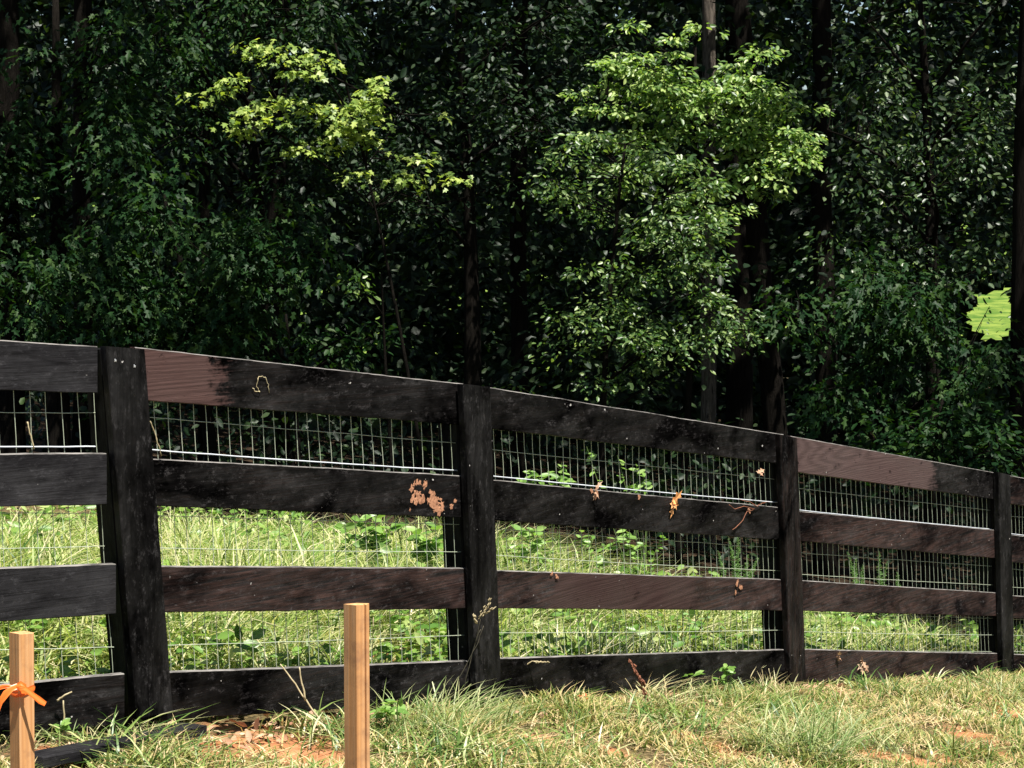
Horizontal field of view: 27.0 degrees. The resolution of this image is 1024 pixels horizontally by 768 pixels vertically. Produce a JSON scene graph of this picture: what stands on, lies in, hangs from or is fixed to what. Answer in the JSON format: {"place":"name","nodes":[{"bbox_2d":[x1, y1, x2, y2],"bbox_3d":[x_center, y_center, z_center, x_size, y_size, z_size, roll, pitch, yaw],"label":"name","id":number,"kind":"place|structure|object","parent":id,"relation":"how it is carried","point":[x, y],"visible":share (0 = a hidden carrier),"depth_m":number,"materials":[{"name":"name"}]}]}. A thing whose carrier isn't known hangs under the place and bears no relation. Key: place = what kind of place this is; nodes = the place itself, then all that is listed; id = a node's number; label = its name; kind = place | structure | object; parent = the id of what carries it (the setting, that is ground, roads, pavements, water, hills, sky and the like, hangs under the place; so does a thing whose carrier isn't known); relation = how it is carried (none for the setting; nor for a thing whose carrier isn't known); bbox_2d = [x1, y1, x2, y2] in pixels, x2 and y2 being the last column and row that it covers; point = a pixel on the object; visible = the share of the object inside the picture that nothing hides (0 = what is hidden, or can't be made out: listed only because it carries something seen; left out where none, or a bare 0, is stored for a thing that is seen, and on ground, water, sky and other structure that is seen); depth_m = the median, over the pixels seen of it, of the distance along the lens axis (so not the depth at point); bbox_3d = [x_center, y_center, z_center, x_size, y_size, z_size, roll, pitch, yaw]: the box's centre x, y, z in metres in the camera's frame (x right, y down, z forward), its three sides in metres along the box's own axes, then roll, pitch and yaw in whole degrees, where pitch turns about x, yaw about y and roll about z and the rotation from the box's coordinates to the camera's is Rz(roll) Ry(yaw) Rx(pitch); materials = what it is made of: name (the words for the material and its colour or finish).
{"place":"outdoors","nodes":[
{"label":"outdoors","id":0,"kind":"place"},
{"bbox_2d":[0,505,1023,730],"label":"grass","id":1,"kind":"structure","parent":0,"point":[52,629],"depth_m":9.19,"materials":[{"name":"green plant"}]},
{"bbox_2d":[0,151,1023,767],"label":"ground","id":2,"kind":"structure","parent":0,"point":[1000,323],"depth_m":16.52,"materials":[{"name":"green plant"}]},
{"bbox_2d":[0,0,25,452],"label":"forest tree","id":3,"kind":"object","parent":2,"relation":"on","point":[9,39],"visible":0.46,"depth_m":14.69,"materials":[{"name":"brown plant"}]},
{"bbox_2d":[0,631,45,767],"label":"survey stake","id":4,"kind":"object","parent":2,"relation":"on","point":[20,689],"visible":1,"depth_m":3.53,"materials":[{"name":"brown wood"}]},
{"bbox_2d":[37,718,78,741],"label":"broadleaf weed","id":5,"kind":"object","parent":2,"relation":"on","point":[65,722],"visible":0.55,"depth_m":6.09,"materials":[{"name":"green plant"}]},
{"bbox_2d":[0,720,118,748],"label":"grass tuft","id":6,"kind":"object","parent":2,"relation":"on","point":[51,736],"visible":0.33,"depth_m":6.07,"materials":[{"name":"green plant"}]},
{"bbox_2d":[57,691,71,742],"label":"dry stalk","id":7,"kind":"object","parent":2,"relation":"on","point":[59,698],"visible":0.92,"depth_m":6.10,"materials":[{"name":"beige plant"}]},
{"bbox_2d":[71,0,93,452],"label":"forest tree","id":8,"kind":"object","parent":2,"relation":"on","point":[82,9],"visible":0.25,"depth_m":15.47,"materials":[{"name":"brown plant"}]},
{"bbox_2d":[0,0,213,452],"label":"oak tree","id":9,"kind":"object","parent":2,"relation":"on","point":[54,176],"visible":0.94,"depth_m":14.18,"materials":[{"name":"green plant"}]},
{"bbox_2d":[35,723,206,767],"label":"loose board","id":10,"kind":"object","parent":2,"relation":"on","point":[58,755],"visible":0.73,"depth_m":5.90,"materials":[{"name":"paint"}]},
{"bbox_2d":[61,715,271,757],"bbox_3d":[-1.004,1.025,6.186,0.632,0.128,0.589,0,4,0],"label":"grass tuft","id":11,"kind":"object","parent":2,"relation":"on","point":[159,735],"visible":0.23,"depth_m":6.17,"materials":[{"name":"plant"}]},
{"bbox_2d":[0,159,367,461],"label":"oak tree","id":12,"kind":"object","parent":2,"relation":"on","point":[127,319],"visible":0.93,"depth_m":13.45,"materials":[{"name":"green plant"}]},
{"bbox_2d":[198,0,209,460],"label":"forest tree","id":13,"kind":"object","parent":2,"relation":"on","point":[203,191],"visible":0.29,"depth_m":16.10,"materials":[{"name":"brown plant"}]},
{"bbox_2d":[62,0,379,465],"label":"oak tree","id":14,"kind":"object","parent":2,"relation":"on","point":[255,186],"visible":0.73,"depth_m":14.91,"materials":[{"name":"green plant"}]},
{"bbox_2d":[261,0,287,464],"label":"forest tree","id":15,"kind":"object","parent":2,"relation":"on","point":[271,214],"visible":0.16,"depth_m":16.86,"materials":[{"name":"brown plant"}]},
{"bbox_2d":[163,310,405,517],"bbox_3d":[-1.478,0.249,14.052,1.591,1.507,0.773,-2,4,-23],"label":"understory shrub","id":16,"kind":"object","parent":2,"relation":"on","point":[331,354],"visible":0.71,"depth_m":14.10,"materials":[{"name":"green plant"}]},
{"bbox_2d":[280,664,334,739],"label":"dry stalk","id":17,"kind":"object","parent":2,"relation":"on","point":[309,705],"visible":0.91,"depth_m":6.61,"materials":[{"name":"beige plant"}]},
{"bbox_2d":[175,38,473,526],"bbox_3d":[-1.147,-0.471,13.113,1.836,3.256,0.570,0,4,0],"label":"maple sapling","id":18,"kind":"object","parent":2,"relation":"on","point":[363,108],"visible":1,"depth_m":13.00,"materials":[{"name":"green plant"}]},
{"bbox_2d":[344,603,369,767],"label":"survey stake","id":19,"kind":"object","parent":2,"relation":"on","point":[356,695],"visible":1,"depth_m":3.63,"materials":[{"name":"brown wood"}]},
{"bbox_2d":[331,271,398,532],"bbox_3d":[-0.952,0.184,13.780,0.269,1.855,0.425,4,5,42],"label":"understory shrub","id":20,"kind":"object","parent":2,"relation":"on","point":[366,290],"visible":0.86,"depth_m":13.79,"materials":[{"name":"green plant"}]},
{"bbox_2d":[333,514,406,566],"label":"broadleaf weed","id":21,"kind":"object","parent":2,"relation":"on","point":[371,529],"visible":0.68,"depth_m":10.27,"materials":[{"name":"green plant"}]},
{"bbox_2d":[370,698,407,733],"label":"broadleaf weed","id":22,"kind":"object","parent":2,"relation":"on","point":[400,707],"visible":0.87,"depth_m":6.77,"materials":[{"name":"green plant"}]},
{"bbox_2d":[403,522,443,566],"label":"broadleaf weed","id":23,"kind":"object","parent":2,"relation":"on","point":[422,545],"visible":0.69,"depth_m":10.46,"materials":[{"name":"green plant"}]},
{"bbox_2d":[328,682,531,748],"bbox_3d":[-0.282,1.072,6.819,0.700,0.199,0.842,-1,4,-15],"label":"grass tuft","id":24,"kind":"object","parent":2,"relation":"on","point":[404,718],"visible":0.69,"depth_m":6.82,"materials":[{"name":"green plant"}]},
{"bbox_2d":[245,0,646,385],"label":"oak tree","id":25,"kind":"object","parent":2,"relation":"on","point":[472,338],"visible":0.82,"depth_m":14.87,"materials":[{"name":"green plant"}]},
{"bbox_2d":[453,598,495,693],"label":"seed stalk","id":26,"kind":"object","parent":2,"relation":"on","point":[483,613],"visible":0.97,"depth_m":7.38,"materials":[{"name":"plant"}]},
{"bbox_2d":[417,676,556,735],"bbox_3d":[-0.101,1.083,7.239,0.606,0.213,0.623,2,4,21],"label":"grass tuft","id":27,"kind":"object","parent":2,"relation":"on","point":[498,707],"visible":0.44,"depth_m":7.21,"materials":[{"name":"green plant"}]},
{"bbox_2d":[462,698,549,720],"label":"grass tuft","id":28,"kind":"object","parent":2,"relation":"on","point":[512,706],"visible":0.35,"depth_m":7.57,"materials":[{"name":"green plant"}]},
{"bbox_2d":[1,671,1017,758],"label":"leaf litter","id":29,"kind":"object","parent":2,"relation":"on","point":[256,724],"visible":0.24,"depth_m":6.63,"materials":[{"name":"brown plant"}]},
{"bbox_2d":[0,660,1023,767],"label":"turf","id":30,"kind":"structure","parent":2,"relation":"on","point":[574,705],"depth_m":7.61,"materials":[{"name":"green plant"}]},
{"bbox_2d":[0,340,1023,737],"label":"board fence","id":31,"kind":"object","parent":2,"relation":"on","point":[130,586],"visible":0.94,"depth_m":7.34,"materials":[{"name":"paint"}]},
{"bbox_2d":[27,422,34,448],"bbox_3d":[-1.355,0.145,6.008,0.024,0.080,0.008,-4,6,-44],"label":"dry tendril","id":32,"kind":"object","parent":31,"relation":"attached to","point":[30,435],"visible":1,"depth_m":6.01},
{"bbox_2d":[150,421,161,455],"bbox_3d":[-1.052,0.156,6.286,0.007,0.117,0.056,3,5,39],"label":"dry tendril","id":33,"kind":"object","parent":31,"relation":"attached to","point":[155,437],"visible":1,"depth_m":6.29},
{"bbox_2d":[252,376,269,392],"bbox_3d":[-0.777,0.002,6.610,0.008,0.055,0.075,3,5,40],"label":"dry tendril","id":34,"kind":"object","parent":31,"relation":"attached to","point":[257,382],"visible":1,"depth_m":6.60},
{"bbox_2d":[593,481,602,499],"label":"dead leaf","id":35,"kind":"object","parent":31,"relation":"attached to","point":[597,487],"visible":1,"depth_m":8.06,"materials":[{"name":"beige plant"}]},
{"bbox_2d":[670,491,681,517],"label":"dead leaf","id":36,"kind":"object","parent":31,"relation":"attached to","point":[674,503],"visible":1,"depth_m":8.55,"materials":[{"name":"orange plant"}]},
{"bbox_2d":[730,505,753,529],"bbox_3d":[0.973,0.553,9.026,0.007,0.113,0.239,3,5,34],"label":"dry tendril","id":37,"kind":"object","parent":31,"relation":"attached to","point":[744,515],"visible":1,"depth_m":9.03},
{"bbox_2d":[756,468,764,474],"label":"dead leaf","id":38,"kind":"object","parent":31,"relation":"hanging from","point":[760,471],"visible":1,"depth_m":9.14,"materials":[{"name":"beige plant"}]},
{"bbox_2d":[858,657,868,674],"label":"dead leaf","id":39,"kind":"object","parent":31,"relation":"attached to","point":[863,666],"visible":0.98,"depth_m":10.02,"materials":[{"name":"beige plant"}]},
{"bbox_2d":[0,505,1023,701],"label":"ground cover","id":40,"kind":"object","parent":2,"relation":"on","point":[400,657],"visible":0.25,"depth_m":9.10,"materials":[{"name":"green plant"}]},
{"bbox_2d":[0,671,1023,767],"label":"straw","id":41,"kind":"object","parent":2,"relation":"on","point":[682,766],"visible":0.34,"depth_m":7.48,"materials":[{"name":"beige plant"}]},
{"bbox_2d":[490,377,535,479],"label":"understory shrub","id":42,"kind":"object","parent":2,"relation":"on","point":[494,462],"visible":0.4,"depth_m":13.09,"materials":[{"name":"green plant"}]},
{"bbox_2d":[506,0,528,482],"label":"forest tree","id":43,"kind":"object","parent":2,"relation":"on","point":[519,316],"visible":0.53,"depth_m":16.93,"materials":[{"name":"brown plant"}]},
{"bbox_2d":[18,0,1019,590],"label":"woods","id":44,"kind":"object","parent":2,"relation":"on","point":[428,282],"visible":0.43,"depth_m":20.89,"materials":[{"name":"green plant"}]},
{"bbox_2d":[491,661,549,700],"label":"seed stalk","id":45,"kind":"object","parent":2,"relation":"on","point":[536,662],"visible":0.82,"depth_m":7.73,"materials":[{"name":"beige plant"}]},
{"bbox_2d":[502,524,557,570],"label":"broadleaf weed","id":46,"kind":"object","parent":2,"relation":"on","point":[536,542],"visible":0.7,"depth_m":11.11,"materials":[{"name":"green plant"}]},
{"bbox_2d":[514,463,575,568],"bbox_3d":[0.172,0.809,12.302,0.367,0.736,0.234,1,4,14],"label":"broadleaf weed","id":47,"kind":"object","parent":2,"relation":"on","point":[559,478],"visible":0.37,"depth_m":12.26,"materials":[{"name":"green plant"}]},
{"bbox_2d":[571,530,626,572],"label":"broadleaf weed","id":48,"kind":"object","parent":2,"relation":"on","point":[587,541],"visible":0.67,"depth_m":11.48,"materials":[{"name":"green plant"}]},
{"bbox_2d":[587,449,652,571],"bbox_3d":[0.625,0.820,12.413,0.388,0.910,0.145,0,4,4],"label":"broadleaf weed","id":49,"kind":"object","parent":2,"relation":"on","point":[649,485],"visible":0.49,"depth_m":12.41,"materials":[{"name":"green plant"}]},
{"bbox_2d":[502,127,769,571],"bbox_3d":[0.791,-0.147,13.600,1.730,2.954,1.024,0,4,0],"label":"hornbeam tree","id":50,"kind":"object","parent":2,"relation":"on","point":[607,316],"visible":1,"depth_m":13.51,"materials":[{"name":"green plant"}]},
{"bbox_2d":[628,659,651,709],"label":"seed stalk","id":51,"kind":"object","parent":2,"relation":"on","point":[640,681],"visible":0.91,"depth_m":8.18,"materials":[{"name":"brown plant"}]},
{"bbox_2d":[616,529,666,574],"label":"broadleaf weed","id":52,"kind":"object","parent":2,"relation":"on","point":[631,552],"visible":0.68,"depth_m":11.89,"materials":[{"name":"green plant"}]},
{"bbox_2d":[607,672,721,710],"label":"grass tuft","id":53,"kind":"object","parent":2,"relation":"on","point":[641,691],"visible":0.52,"depth_m":8.29,"materials":[{"name":"green plant"}]},
{"bbox_2d":[665,612,710,651],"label":"dark weed","id":54,"kind":"object","parent":2,"relation":"on","point":[692,628],"visible":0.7,"depth_m":9.66,"materials":[{"name":"green plant"}]},
{"bbox_2d":[681,670,703,697],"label":"broadleaf weed","id":55,"kind":"object","parent":2,"relation":"on","point":[699,672],"visible":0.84,"depth_m":8.65,"materials":[{"name":"green plant"}]},
{"bbox_2d":[557,18,833,567],"bbox_3d":[1.233,-0.516,14.397,1.877,3.848,1.020,0,4,0],"label":"hornbeam tree","id":56,"kind":"object","parent":2,"relation":"on","point":[679,86],"visible":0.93,"depth_m":14.22,"materials":[{"name":"green plant"}]},
{"bbox_2d":[696,0,715,549],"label":"forest tree","id":57,"kind":"object","parent":2,"relation":"on","point":[708,403],"visible":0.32,"depth_m":16.76,"materials":[{"name":"grey plant"}]},
{"bbox_2d":[713,663,735,686],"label":"broadleaf weed","id":58,"kind":"object","parent":2,"relation":"on","point":[729,671],"visible":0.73,"depth_m":8.83,"materials":[{"name":"green plant"}]},
{"bbox_2d":[670,670,792,711],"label":"grass tuft","id":59,"kind":"object","parent":2,"relation":"on","point":[709,692],"visible":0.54,"depth_m":8.67,"materials":[{"name":"green plant"}]},
{"bbox_2d":[717,537,756,577],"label":"feathery weed","id":60,"kind":"object","parent":2,"relation":"on","point":[735,573],"visible":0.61,"depth_m":11.70,"materials":[{"name":"green plant"}]},
{"bbox_2d":[724,0,754,503],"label":"forest tree","id":61,"kind":"object","parent":2,"relation":"on","point":[739,382],"visible":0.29,"depth_m":18.52,"materials":[{"name":"brown plant"}]},
{"bbox_2d":[736,409,745,577],"bbox_3d":[1.437,0.812,13.204,0.114,1.325,0.059,2,4,24],"label":"trunk","id":62,"kind":"object","parent":2,"relation":"on","point":[739,538],"visible":0.44,"depth_m":13.22,"materials":[{"name":"brown plant"}]},
{"bbox_2d":[728,0,802,570],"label":"forest tree","id":63,"kind":"object","parent":2,"relation":"on","point":[772,396],"visible":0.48,"depth_m":16.31,"materials":[{"name":"brown plant"}]},
{"bbox_2d":[743,666,809,699],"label":"grass tuft","id":64,"kind":"object","parent":2,"relation":"on","point":[772,681],"visible":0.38,"depth_m":9.15,"materials":[{"name":"green plant"}]},
{"bbox_2d":[700,696,923,767],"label":"grass tuft","id":65,"kind":"object","parent":2,"relation":"on","point":[811,736],"visible":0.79,"depth_m":7.64,"materials":[{"name":"green plant"}]},
{"bbox_2d":[811,0,840,577],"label":"forest tree","id":66,"kind":"object","parent":2,"relation":"on","point":[821,16],"visible":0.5,"depth_m":16.11,"materials":[{"name":"brown plant"}]},
{"bbox_2d":[847,553,864,624],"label":"feathery weed","id":67,"kind":"object","parent":2,"relation":"on","point":[851,570],"visible":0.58,"depth_m":12.35,"materials":[{"name":"green plant"}]},
{"bbox_2d":[834,727,883,747],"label":"dry stalk","id":68,"kind":"object","parent":2,"relation":"on","point":[863,735],"visible":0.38,"depth_m":7.88,"materials":[{"name":"beige plant"}]},
{"bbox_2d":[765,692,953,758],"bbox_3d":[1.354,1.298,8.057,0.908,0.240,0.972,0,4,0],"label":"grass tuft","id":69,"kind":"object","parent":2,"relation":"on","point":[876,739],"visible":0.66,"depth_m":8.12,"materials":[{"name":"green plant"}]},
{"bbox_2d":[744,236,1023,614],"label":"oak tree","id":70,"kind":"object","parent":2,"relation":"on","point":[877,306],"visible":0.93,"depth_m":13.82,"materials":[{"name":"green plant"}]},
{"bbox_2d":[875,554,902,630],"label":"feathery weed","id":71,"kind":"object","parent":2,"relation":"on","point":[881,583],"visible":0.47,"depth_m":12.29,"materials":[{"name":"green plant"}]},
{"bbox_2d":[785,0,1019,588],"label":"oak tree","id":72,"kind":"object","parent":2,"relation":"on","point":[927,187],"visible":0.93,"depth_m":14.38,"materials":[{"name":"green plant"}]},
{"bbox_2d":[855,673,952,702],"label":"grass tuft","id":73,"kind":"object","parent":2,"relation":"on","point":[918,685],"visible":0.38,"depth_m":10.03,"materials":[{"name":"green plant"}]},
{"bbox_2d":[847,389,1023,628],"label":"understory shrub","id":74,"kind":"object","parent":2,"relation":"on","point":[972,432],"visible":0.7,"depth_m":13.34,"materials":[{"name":"green plant"}]},
{"bbox_2d":[940,663,1023,703],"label":"grass tuft","id":75,"kind":"object","parent":2,"relation":"on","point":[1002,692],"visible":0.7,"depth_m":10.35,"materials":[{"name":"green plant"}]},
{"bbox_2d":[965,296,1010,334],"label":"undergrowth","id":76,"kind":"object","parent":2,"relation":"on","point":[1006,329],"visible":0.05,"depth_m":39.97,"materials":[{"name":"green plant"}]},
{"bbox_2d":[1006,0,1023,634],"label":"forest tree","id":77,"kind":"object","parent":2,"relation":"on","point":[1017,293],"visible":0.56,"depth_m":13.83,"materials":[{"name":"brown plant"}]},
{"bbox_2d":[37,0,1009,149],"label":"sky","id":78,"kind":"structure","parent":0,"point":[805,87],"materials":[{"name":"white"}]}
]}

